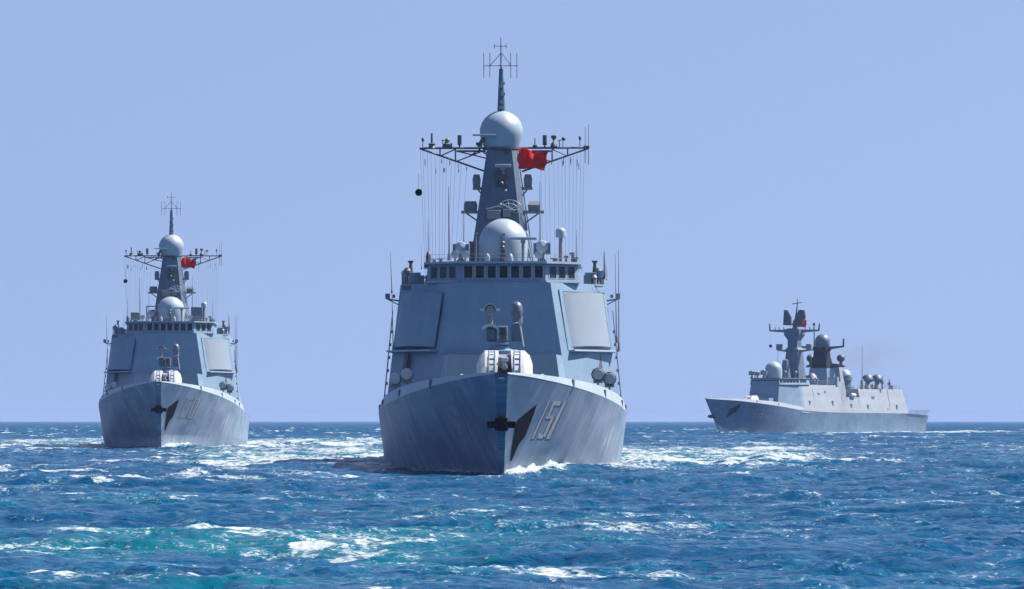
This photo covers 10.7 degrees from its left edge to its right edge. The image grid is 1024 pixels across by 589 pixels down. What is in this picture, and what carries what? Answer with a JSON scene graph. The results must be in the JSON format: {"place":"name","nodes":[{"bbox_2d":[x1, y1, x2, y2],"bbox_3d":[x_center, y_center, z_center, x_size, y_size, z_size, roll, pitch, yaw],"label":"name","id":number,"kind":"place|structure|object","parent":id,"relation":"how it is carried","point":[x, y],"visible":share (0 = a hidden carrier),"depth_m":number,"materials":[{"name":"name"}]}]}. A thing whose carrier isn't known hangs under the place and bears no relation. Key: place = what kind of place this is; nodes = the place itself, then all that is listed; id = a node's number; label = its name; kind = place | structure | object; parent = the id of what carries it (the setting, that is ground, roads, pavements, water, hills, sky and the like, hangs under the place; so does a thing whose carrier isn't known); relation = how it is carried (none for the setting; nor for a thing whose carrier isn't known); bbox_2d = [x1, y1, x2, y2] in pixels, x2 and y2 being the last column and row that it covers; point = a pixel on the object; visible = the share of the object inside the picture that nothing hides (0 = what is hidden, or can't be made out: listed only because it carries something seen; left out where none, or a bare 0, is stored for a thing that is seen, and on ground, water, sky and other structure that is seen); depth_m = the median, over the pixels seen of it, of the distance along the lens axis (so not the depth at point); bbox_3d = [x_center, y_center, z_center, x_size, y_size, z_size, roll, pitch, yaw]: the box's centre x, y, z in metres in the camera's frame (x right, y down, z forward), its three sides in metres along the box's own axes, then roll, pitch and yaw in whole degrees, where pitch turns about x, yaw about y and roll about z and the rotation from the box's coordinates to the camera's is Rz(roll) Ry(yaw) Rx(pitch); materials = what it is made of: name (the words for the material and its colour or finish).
{"place":"outdoors","nodes":[
{"label":"outdoors","id":0,"kind":"place"},
{"bbox_2d":[0,422,1023,588],"bbox_3d":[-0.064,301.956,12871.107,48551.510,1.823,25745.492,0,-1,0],"label":"sea","id":1,"kind":"structure","parent":0,"point":[344,505],"depth_m":193.38,"materials":[{"name":"liquid"}]},
{"bbox_2d":[99,193,249,446],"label":"destroyer","id":2,"kind":"object","parent":1,"relation":"on","point":[172,371],"visible":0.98,"depth_m":692.08,"materials":[{"name":"paint"}]},
{"bbox_2d":[181,258,195,268],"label":"flag","id":3,"kind":"object","parent":2,"relation":"attached to","point":[187,262],"visible":1,"depth_m":704.03,"materials":[{"name":"red fabric"}]},
{"bbox_2d":[379,37,626,472],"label":"destroyer","id":4,"kind":"object","parent":1,"relation":"on","point":[502,351],"visible":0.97,"depth_m":393.06,"materials":[{"name":"paint"}]},
{"bbox_2d":[415,189,421,195],"bbox_3d":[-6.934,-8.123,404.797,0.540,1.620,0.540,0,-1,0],"label":"signal ball","id":5,"kind":"object","parent":4,"relation":"hanging from","point":[418,192],"visible":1,"depth_m":404.58,"materials":[{"name":"black"}]},
{"bbox_2d":[517,148,546,170],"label":"flag","id":6,"kind":"object","parent":4,"relation":"attached to","point":[527,158],"visible":1,"depth_m":404.79,"materials":[{"name":"red fabric"}]},
{"bbox_2d":[705,298,930,432],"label":"frigate","id":7,"kind":"object","parent":1,"relation":"on","point":[788,395],"visible":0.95,"depth_m":1494.67,"materials":[{"name":"metal"}]},
{"bbox_2d":[798,320,806,327],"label":"flag","id":8,"kind":"object","parent":7,"relation":"attached to","point":[804,324],"visible":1,"depth_m":1499.68,"materials":[{"name":"red fabric"}]},
{"bbox_2d":[0,0,1023,421],"label":"sky","id":9,"kind":"structure","parent":0,"point":[860,162],"materials":[{"name":"blue"}]}
]}

